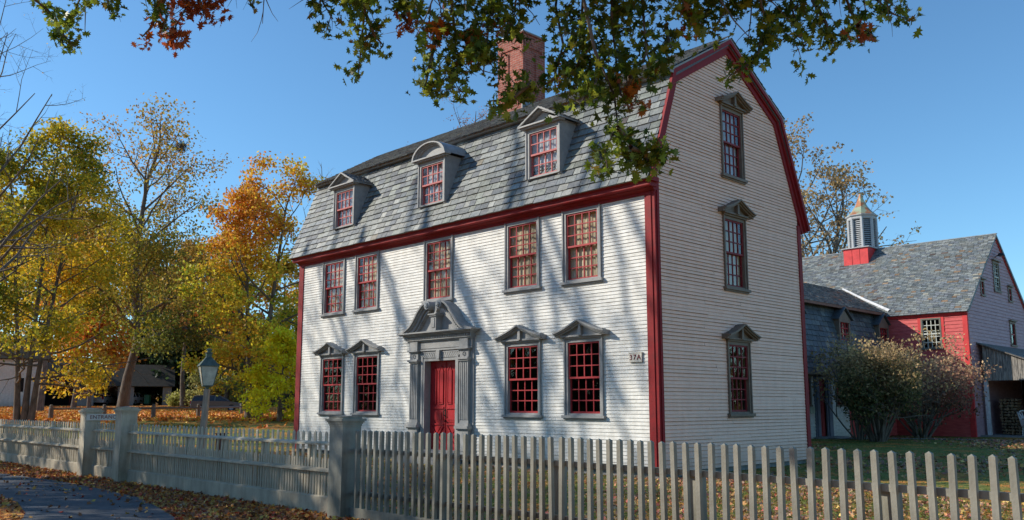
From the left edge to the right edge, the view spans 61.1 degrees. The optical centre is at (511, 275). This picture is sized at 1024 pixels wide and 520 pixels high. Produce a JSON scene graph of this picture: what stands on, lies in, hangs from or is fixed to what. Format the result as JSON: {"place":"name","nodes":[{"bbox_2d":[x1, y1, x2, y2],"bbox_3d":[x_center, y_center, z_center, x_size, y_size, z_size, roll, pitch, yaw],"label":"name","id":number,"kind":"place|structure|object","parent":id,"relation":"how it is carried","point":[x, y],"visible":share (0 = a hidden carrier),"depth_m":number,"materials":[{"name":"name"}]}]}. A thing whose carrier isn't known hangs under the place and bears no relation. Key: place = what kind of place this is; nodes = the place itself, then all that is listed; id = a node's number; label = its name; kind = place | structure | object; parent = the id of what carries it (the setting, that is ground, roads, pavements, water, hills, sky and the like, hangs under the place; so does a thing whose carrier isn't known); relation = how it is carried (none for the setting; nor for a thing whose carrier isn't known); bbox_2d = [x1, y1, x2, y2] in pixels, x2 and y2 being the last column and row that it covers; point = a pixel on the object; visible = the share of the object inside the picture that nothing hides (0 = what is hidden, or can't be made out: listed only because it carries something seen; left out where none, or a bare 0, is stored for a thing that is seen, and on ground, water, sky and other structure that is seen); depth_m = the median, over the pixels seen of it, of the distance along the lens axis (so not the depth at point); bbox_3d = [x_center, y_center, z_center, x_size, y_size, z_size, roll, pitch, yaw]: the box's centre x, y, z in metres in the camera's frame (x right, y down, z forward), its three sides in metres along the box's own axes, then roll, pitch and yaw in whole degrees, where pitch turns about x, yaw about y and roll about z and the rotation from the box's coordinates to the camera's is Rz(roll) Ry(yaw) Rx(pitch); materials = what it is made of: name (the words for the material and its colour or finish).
{"place":"outdoors","nodes":[
{"label":"outdoors","id":0,"kind":"place"},
{"bbox_2d":[0,473,175,519],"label":"road","id":1,"kind":"structure","parent":0,"point":[100,508],"depth_m":14.99,"materials":[{"name":"grey asphalt"}]},
{"bbox_2d":[0,403,1023,519],"bbox_3d":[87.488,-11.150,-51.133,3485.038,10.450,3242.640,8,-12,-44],"label":"ground","id":2,"kind":"structure","parent":0,"point":[962,484],"depth_m":19.11,"materials":[{"name":"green plant"}]},
{"bbox_2d":[0,224,42,336],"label":"maple tree","id":3,"kind":"object","parent":2,"relation":"on","point":[2,229],"visible":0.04,"depth_m":98.69,"materials":[{"name":"yellow plant"}]},
{"bbox_2d":[0,336,50,405],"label":"farmhouse","id":4,"kind":"object","parent":2,"relation":"on","point":[7,394],"visible":0.34,"depth_m":101.20,"materials":[{"name":"white paint"}]},
{"bbox_2d":[20,378,23,391],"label":"window","id":5,"kind":"structure","parent":4,"relation":"in","point":[22,379],"depth_m":101.58,"materials":[{"name":"black glass"}]},
{"bbox_2d":[0,279,67,378],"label":"maple tree","id":6,"kind":"object","parent":2,"relation":"on","point":[26,331],"visible":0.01,"depth_m":143.03,"materials":[{"name":"yellow plant"}]},
{"bbox_2d":[0,419,79,472],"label":"picket fence","id":7,"kind":"object","parent":2,"relation":"on","point":[57,450],"visible":0.91,"depth_m":23.27,"materials":[{"name":"white paint"}]},
{"bbox_2d":[14,225,84,356],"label":"maple tree","id":8,"kind":"object","parent":2,"relation":"on","point":[42,308],"depth_m":126.13,"materials":[{"name":"yellow plant"}]},
{"bbox_2d":[0,0,103,281],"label":"bare tree","id":9,"kind":"object","parent":2,"relation":"on","point":[13,232],"visible":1,"depth_m":33.05,"materials":[{"name":"brown plant"}]},
{"bbox_2d":[0,173,110,410],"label":"maple tree","id":10,"kind":"object","parent":2,"relation":"on","point":[41,400],"visible":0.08,"depth_m":80.36,"materials":[{"name":"yellow plant"}]},
{"bbox_2d":[31,358,90,404],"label":"farm barn","id":11,"kind":"structure","parent":2,"relation":"on","point":[57,400],"depth_m":108.56,"materials":[{"name":"brown"}]},
{"bbox_2d":[44,388,69,404],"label":"doorway","id":12,"kind":"structure","parent":11,"relation":"in","point":[49,399],"depth_m":108.07,"materials":[{"name":"black"}]},
{"bbox_2d":[33,204,130,407],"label":"maple tree","id":13,"kind":"object","parent":2,"relation":"on","point":[73,402],"visible":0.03,"depth_m":92.06,"materials":[{"name":"yellow plant"}]},
{"bbox_2d":[0,115,171,420],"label":"maple tree","id":14,"kind":"object","parent":2,"relation":"on","point":[92,373],"visible":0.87,"depth_m":45.61,"materials":[{"name":"yellow plant"}]},
{"bbox_2d":[76,408,103,475],"bbox_3d":[-10.076,4.036,20.635,0.445,1.720,0.445,8,-12,-44],"label":"gate post","id":15,"kind":"object","parent":2,"relation":"on","point":[86,452],"visible":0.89,"depth_m":20.50,"materials":[{"name":"white paint"}]},
{"bbox_2d":[86,414,115,419],"bbox_3d":[-9.757,3.393,20.732,0.780,0.150,0.029,7,-11,-41],"label":"entrance sign","id":16,"kind":"object","parent":15,"relation":"attached to","point":[100,416],"visible":0.92,"depth_m":20.68,"materials":[{"name":"beige paint"}]},
{"bbox_2d":[49,288,146,406],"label":"maple tree","id":17,"kind":"object","parent":2,"relation":"on","point":[120,352],"visible":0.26,"depth_m":87.80,"materials":[{"name":"yellow plant"}]},
{"bbox_2d":[93,392,116,404],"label":"parked car","id":18,"kind":"object","parent":2,"relation":"on","point":[104,399],"visible":0.65,"depth_m":106.04,"materials":[{"name":"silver metal"}]},
{"bbox_2d":[71,364,174,405],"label":"garage","id":19,"kind":"structure","parent":2,"relation":"on","point":[139,380],"depth_m":107.13,"materials":[{"name":"grey wood"}]},
{"bbox_2d":[144,395,151,403],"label":"wheelie bin","id":20,"kind":"object","parent":19,"relation":"in","point":[147,399],"visible":1,"depth_m":106.31,"materials":[{"name":"green plastic"}]},
{"bbox_2d":[112,406,140,481],"bbox_3d":[-8.525,3.782,19.081,0.445,1.766,0.445,8,-12,-44],"label":"gate post","id":21,"kind":"object","parent":2,"relation":"on","point":[126,418],"visible":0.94,"depth_m":18.96,"materials":[{"name":"white paint"}]},
{"bbox_2d":[91,422,114,478],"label":"picket gate","id":22,"kind":"structure","parent":21,"relation":"attached to","point":[101,466],"depth_m":20.05,"materials":[{"name":"white paint"}]},
{"bbox_2d":[108,275,161,364],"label":"maple tree","id":23,"kind":"object","parent":2,"relation":"on","point":[119,336],"visible":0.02,"depth_m":119.46,"materials":[{"name":"yellow plant"}]},
{"bbox_2d":[84,238,185,403],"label":"maple tree","id":24,"kind":"object","parent":2,"relation":"on","point":[157,398],"visible":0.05,"depth_m":118.92,"materials":[{"name":"yellow plant"}]},
{"bbox_2d":[133,393,144,404],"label":"parked car","id":25,"kind":"object","parent":2,"relation":"on","point":[138,397],"visible":0.49,"depth_m":107.56,"materials":[{"name":"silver metal"}]},
{"bbox_2d":[44,92,243,413],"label":"oak tree","id":26,"kind":"object","parent":2,"relation":"on","point":[137,290],"visible":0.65,"depth_m":55.24,"materials":[{"name":"yellow plant"}]},
{"bbox_2d":[48,403,242,417],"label":"post and rail fence","id":27,"kind":"object","parent":2,"relation":"on","point":[153,408],"visible":0.78,"depth_m":49.87,"materials":[{"name":"brown wood"}]},
{"bbox_2d":[0,406,293,427],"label":"fallen leaves","id":28,"kind":"object","parent":2,"relation":"on","point":[214,414],"visible":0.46,"depth_m":52.47,"materials":[{"name":"orange plant"}]},
{"bbox_2d":[110,308,185,401],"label":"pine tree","id":29,"kind":"object","parent":2,"relation":"on","point":[143,356],"visible":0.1,"depth_m":113.38,"materials":[{"name":"green plant"}]},
{"bbox_2d":[123,265,178,403],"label":"maple tree","id":30,"kind":"object","parent":2,"relation":"on","point":[162,311],"visible":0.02,"depth_m":118.17,"materials":[{"name":"yellow plant"}]},
{"bbox_2d":[134,306,200,404],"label":"pine tree","id":31,"kind":"object","parent":2,"relation":"on","point":[154,359],"visible":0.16,"depth_m":109.99,"materials":[{"name":"green plant"}]},
{"bbox_2d":[128,235,227,406],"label":"maple tree","id":32,"kind":"object","parent":2,"relation":"on","point":[182,390],"visible":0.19,"depth_m":100.52,"materials":[{"name":"yellow plant"}]},
{"bbox_2d":[161,389,195,405],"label":"wild shrub","id":33,"kind":"object","parent":2,"relation":"on","point":[173,399],"visible":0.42,"depth_m":101.77,"materials":[{"name":"green plant"}]},
{"bbox_2d":[151,315,215,401],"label":"pine tree","id":34,"kind":"object","parent":2,"relation":"on","point":[177,376],"visible":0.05,"depth_m":110.77,"materials":[{"name":"green plant"}]},
{"bbox_2d":[168,389,201,398],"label":"wild shrub","id":35,"kind":"object","parent":2,"relation":"on","point":[189,392],"visible":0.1,"depth_m":103.15,"materials":[{"name":"green plant"}]},
{"bbox_2d":[172,315,238,400],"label":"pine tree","id":36,"kind":"object","parent":2,"relation":"on","point":[222,370],"visible":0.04,"depth_m":110.74,"materials":[{"name":"green plant"}]},
{"bbox_2d":[197,349,219,447],"bbox_3d":[-8.550,3.699,24.226,0.530,3.292,0.561,5,-10,-28],"label":"street lamp","id":37,"kind":"object","parent":2,"relation":"on","point":[208,365],"visible":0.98,"depth_m":24.19,"materials":[{"name":"grey metal"}]},
{"bbox_2d":[189,395,239,410],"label":"parked car","id":38,"kind":"object","parent":2,"relation":"on","point":[215,400],"visible":0.55,"depth_m":83.34,"materials":[{"name":"beige paint"}]},
{"bbox_2d":[183,367,245,405],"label":"wild shrub","id":39,"kind":"object","parent":2,"relation":"on","point":[195,376],"visible":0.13,"depth_m":98.41,"materials":[{"name":"green plant"}]},
{"bbox_2d":[215,433,228,449],"bbox_3d":[-8.539,5.064,25.444,0.281,0.852,0.281,8,-12,-44],"label":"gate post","id":40,"kind":"object","parent":2,"relation":"on","point":[219,442],"visible":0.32,"depth_m":25.33,"materials":[{"name":"grey wood"}]},
{"bbox_2d":[180,223,269,399],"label":"maple tree","id":41,"kind":"object","parent":2,"relation":"on","point":[226,396],"visible":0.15,"depth_m":97.30,"materials":[{"name":"orange plant"}]},
{"bbox_2d":[127,424,328,513],"bbox_3d":[-5.474,3.522,16.105,0.196,1.401,8.170,8,-12,-44],"label":"picket fence","id":42,"kind":"object","parent":2,"relation":"on","point":[294,481],"visible":0.96,"depth_m":15.52,"materials":[{"name":"white paint"}]},
{"bbox_2d":[200,314,263,388],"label":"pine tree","id":43,"kind":"object","parent":2,"relation":"on","point":[241,364],"visible":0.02,"depth_m":109.32,"materials":[{"name":"green plant"}]},
{"bbox_2d":[216,374,273,403],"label":"wild shrub","id":44,"kind":"object","parent":2,"relation":"on","point":[230,395],"visible":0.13,"depth_m":95.08,"materials":[{"name":"green plant"}]},
{"bbox_2d":[164,151,327,417],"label":"maple tree","id":45,"kind":"object","parent":2,"relation":"on","point":[249,200],"visible":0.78,"depth_m":49.20,"materials":[{"name":"orange plant"}]},
{"bbox_2d":[234,325,296,421],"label":"shrub","id":46,"kind":"object","parent":2,"relation":"on","point":[285,343],"visible":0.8,"depth_m":44.78,"materials":[{"name":"green plant"}]},
{"bbox_2d":[258,362,294,406],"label":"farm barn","id":47,"kind":"structure","parent":2,"relation":"on","point":[284,401],"depth_m":100.16,"materials":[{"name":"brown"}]},
{"bbox_2d":[271,391,294,406],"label":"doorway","id":48,"kind":"structure","parent":47,"relation":"in","point":[284,401],"depth_m":100.09,"materials":[{"name":"black"}]},
{"bbox_2d":[255,254,299,329],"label":"maple tree","id":49,"kind":"object","parent":2,"relation":"on","point":[291,270],"visible":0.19,"depth_m":121.96,"materials":[{"name":"orange plant"}]},
{"bbox_2d":[292,163,331,278],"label":"bare tree","id":50,"kind":"object","parent":2,"relation":"on","point":[310,200],"visible":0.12,"depth_m":73.94,"materials":[{"name":"plant"}]},
{"bbox_2d":[325,415,365,518],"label":"gate post","id":51,"kind":"object","parent":2,"relation":"on","point":[343,428],"visible":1,"depth_m":12.93,"materials":[{"name":"paint"}]},
{"bbox_2d":[441,93,489,128],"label":"bare tree","id":52,"kind":"object","parent":2,"relation":"on","point":[479,114],"visible":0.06,"depth_m":79.08,"materials":[{"name":"brown plant"}]},
{"bbox_2d":[30,0,924,184],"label":"oak tree","id":53,"kind":"object","parent":2,"relation":"on","point":[477,46],"visible":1,"depth_m":7.83,"materials":[{"name":"green plant"}]},
{"bbox_2d":[0,435,1023,519],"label":"fallen leaves","id":54,"kind":"object","parent":2,"relation":"on","point":[177,507],"visible":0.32,"depth_m":14.89,"materials":[{"name":"brown plant"}]},
{"bbox_2d":[289,30,811,478],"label":"colonial house","id":55,"kind":"structure","parent":2,"relation":"on","point":[524,275],"depth_m":20.15,"materials":[{"name":"beige paint"}]},
{"bbox_2d":[312,342,347,415],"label":"window","id":56,"kind":"structure","parent":55,"relation":"in","point":[331,385],"depth_m":25.48,"materials":[{"name":"grey paint"}]},
{"bbox_2d":[319,258,347,317],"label":"window","id":57,"kind":"structure","parent":55,"relation":"in","point":[333,278],"depth_m":25.80,"materials":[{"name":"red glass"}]},
{"bbox_2d":[352,250,380,313],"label":"window","id":58,"kind":"structure","parent":55,"relation":"in","point":[366,286],"depth_m":24.60,"materials":[{"name":"glass"}]},
{"bbox_2d":[345,339,393,415],"bbox_3d":[-3.876,2.855,24.146,0.856,2.116,1.520,8,-12,-44],"label":"window","id":59,"kind":"structure","parent":55,"relation":"in","point":[366,368],"depth_m":24.28,"materials":[{"name":"grey paint"}]},
{"bbox_2d":[430,360,454,449],"bbox_3d":[-1.685,3.257,21.712,0.150,2.222,1.200,8,-12,-44],"label":"front door","id":60,"kind":"structure","parent":55,"relation":"in","point":[442,391],"depth_m":21.81,"materials":[{"name":"red paint"}]},
{"bbox_2d":[421,235,465,303],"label":"window","id":61,"kind":"structure","parent":55,"relation":"in","point":[438,260],"depth_m":22.39,"materials":[{"name":"glass"}]},
{"bbox_2d":[493,325,546,418],"bbox_3d":[0.393,2.215,19.858,0.857,2.116,1.491,8,-12,-44],"label":"window","id":62,"kind":"structure","parent":55,"relation":"in","point":[522,344],"depth_m":19.99,"materials":[{"name":"grey paint"}]},
{"bbox_2d":[502,217,549,293],"bbox_3d":[0.442,-0.414,20.306,0.711,1.686,1.221,8,-12,-44],"label":"window","id":63,"kind":"structure","parent":55,"relation":"in","point":[521,238],"depth_m":20.23,"materials":[{"name":"grey paint"}]},
{"bbox_2d":[552,319,615,419],"bbox_3d":[1.674,2.022,18.572,0.857,2.115,1.421,8,-12,-44],"label":"window","id":64,"kind":"structure","parent":55,"relation":"in","point":[583,362],"depth_m":18.68,"materials":[{"name":"grey paint"}]},
{"bbox_2d":[559,204,609,286],"bbox_3d":[1.715,-0.605,19.027,0.712,1.687,1.191,8,-12,-44],"label":"window","id":65,"kind":"structure","parent":55,"relation":"in","point":[581,228],"depth_m":18.95,"materials":[{"name":"grey paint"}]},
{"bbox_2d":[628,352,642,361],"bbox_3d":[2.487,1.649,17.465,0.037,0.197,0.352,8,-12,-44],"label":"house number sign","id":66,"kind":"object","parent":55,"relation":"attached to","point":[635,356],"visible":1,"depth_m":17.45,"materials":[{"name":"beige paint"}]},
{"bbox_2d":[708,91,752,184],"bbox_3d":[4.916,-3.166,20.122,1.280,2.096,0.856,8,-12,-44],"label":"window","id":67,"kind":"structure","parent":55,"relation":"in","point":[733,106],"depth_m":20.07,"materials":[{"name":"brown paint"}]},
{"bbox_2d":[706,324,760,417],"bbox_3d":[4.865,2.128,19.282,1.281,2.056,0.857,8,-12,-44],"label":"window","id":68,"kind":"structure","parent":55,"relation":"in","point":[739,338],"depth_m":19.30,"materials":[{"name":"brown paint"}]},
{"bbox_2d":[710,199,756,293],"bbox_3d":[4.880,-0.634,19.709,1.280,2.106,0.857,8,-12,-44],"label":"window","id":69,"kind":"structure","parent":55,"relation":"in","point":[735,214],"depth_m":19.66,"materials":[{"name":"brown paint"}]},
{"bbox_2d":[349,430,1023,519],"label":"picket fence","id":70,"kind":"object","parent":2,"relation":"on","point":[887,502],"visible":1,"depth_m":9.30,"materials":[{"name":"paint"}]},
{"bbox_2d":[803,282,897,438],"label":"wing house","id":71,"kind":"structure","parent":2,"relation":"on","point":[828,311],"depth_m":34.63,"materials":[{"name":"white paint"}]},
{"bbox_2d":[808,376,812,406],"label":"window","id":72,"kind":"structure","parent":71,"relation":"in","point":[809,383],"depth_m":32.41,"materials":[{"name":"brown paint"}]},
{"bbox_2d":[810,407,814,413],"bbox_3d":[11.230,5.044,32.385,0.362,0.240,0.027,8,-12,-44],"label":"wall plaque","id":73,"kind":"object","parent":71,"relation":"attached to","point":[812,409],"depth_m":32.35,"materials":[{"name":"grey"}]},
{"bbox_2d":[819,379,825,435],"bbox_3d":[11.759,5.042,33.053,0.601,2.161,0.066,8,-12,-44],"label":"door","id":74,"kind":"structure","parent":71,"relation":"in","point":[823,427],"depth_m":33.09,"materials":[{"name":"wood"}]},
{"bbox_2d":[784,112,920,257],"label":"sycamore tree","id":75,"kind":"object","parent":2,"relation":"on","point":[836,181],"visible":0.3,"depth_m":60.84,"materials":[{"name":"brown plant"}]},
{"bbox_2d":[809,325,947,441],"bbox_3d":[12.598,3.770,29.845,4.763,3.931,4.488,8,-12,-44],"label":"lilac shrub","id":76,"kind":"object","parent":2,"relation":"on","point":[872,404],"visible":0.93,"depth_m":29.41,"materials":[{"name":"green plant"}]},
{"bbox_2d":[808,325,966,439],"bbox_3d":[12.873,3.858,31.397,5.512,4.180,5.712,8,-12,-44],"label":"young tree","id":77,"kind":"object","parent":2,"relation":"on","point":[860,433],"visible":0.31,"depth_m":31.12,"materials":[{"name":"green plant"}]},
{"bbox_2d":[802,194,1023,436],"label":"red barn","id":78,"kind":"structure","parent":2,"relation":"on","point":[968,287],"depth_m":39.17,"materials":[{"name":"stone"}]},
{"bbox_2d":[920,317,942,349],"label":"window","id":79,"kind":"structure","parent":78,"relation":"in","point":[934,324],"depth_m":37.25,"materials":[{"name":"white glass"}]},
{"bbox_2d":[980,277,986,296],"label":"window","id":80,"kind":"structure","parent":78,"relation":"in","point":[982,286],"depth_m":37.95,"materials":[{"name":"grey glass"}]},
{"bbox_2d":[991,259,1001,292],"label":"window","id":81,"kind":"structure","parent":78,"relation":"in","point":[995,263],"depth_m":39.57,"materials":[{"name":"grey glass"}]},
{"bbox_2d":[1007,285,1013,302],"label":"window","id":82,"kind":"structure","parent":78,"relation":"in","point":[1010,299],"depth_m":40.60,"materials":[{"name":"grey glass"}]},
{"bbox_2d":[1006,320,1017,346],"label":"window","id":83,"kind":"structure","parent":78,"relation":"in","point":[1012,325],"depth_m":40.47,"materials":[{"name":"brown paint"}]},
{"bbox_2d":[879,330,1001,437],"bbox_3d":[16.004,4.355,34.840,6.080,4.330,6.189,8,-12,-44],"label":"lilac shrub","id":84,"kind":"object","parent":2,"relation":"on","point":[943,395],"visible":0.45,"depth_m":33.59,"materials":[{"name":"green plant"}]},
{"bbox_2d":[976,342,1023,437],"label":"lean to shed","id":85,"kind":"object","parent":2,"relation":"on","point":[1013,369],"visible":0.91,"depth_m":36.08,"materials":[{"name":"grey wood"}]},
{"bbox_2d":[999,398,1022,434],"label":"firewood pile","id":86,"kind":"object","parent":85,"relation":"on","point":[1012,405],"visible":0.93,"depth_m":36.39,"materials":[{"name":"brown wood"}]},
{"bbox_2d":[0,0,1023,385],"label":"sky","id":87,"kind":"structure","parent":0,"point":[938,115],"materials":[{"name":"blue"}]},
{"bbox_2d":[826,437,988,439],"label":"path","id":88,"kind":"structure","parent":0,"point":[906,438],"depth_m":31.76,"materials":[{"name":"grey"}]},
{"bbox_2d":[1017,410,1023,435],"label":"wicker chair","id":89,"kind":"object","parent":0,"point":[1021,418],"visible":1,"depth_m":35.14,"materials":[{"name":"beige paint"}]}
]}

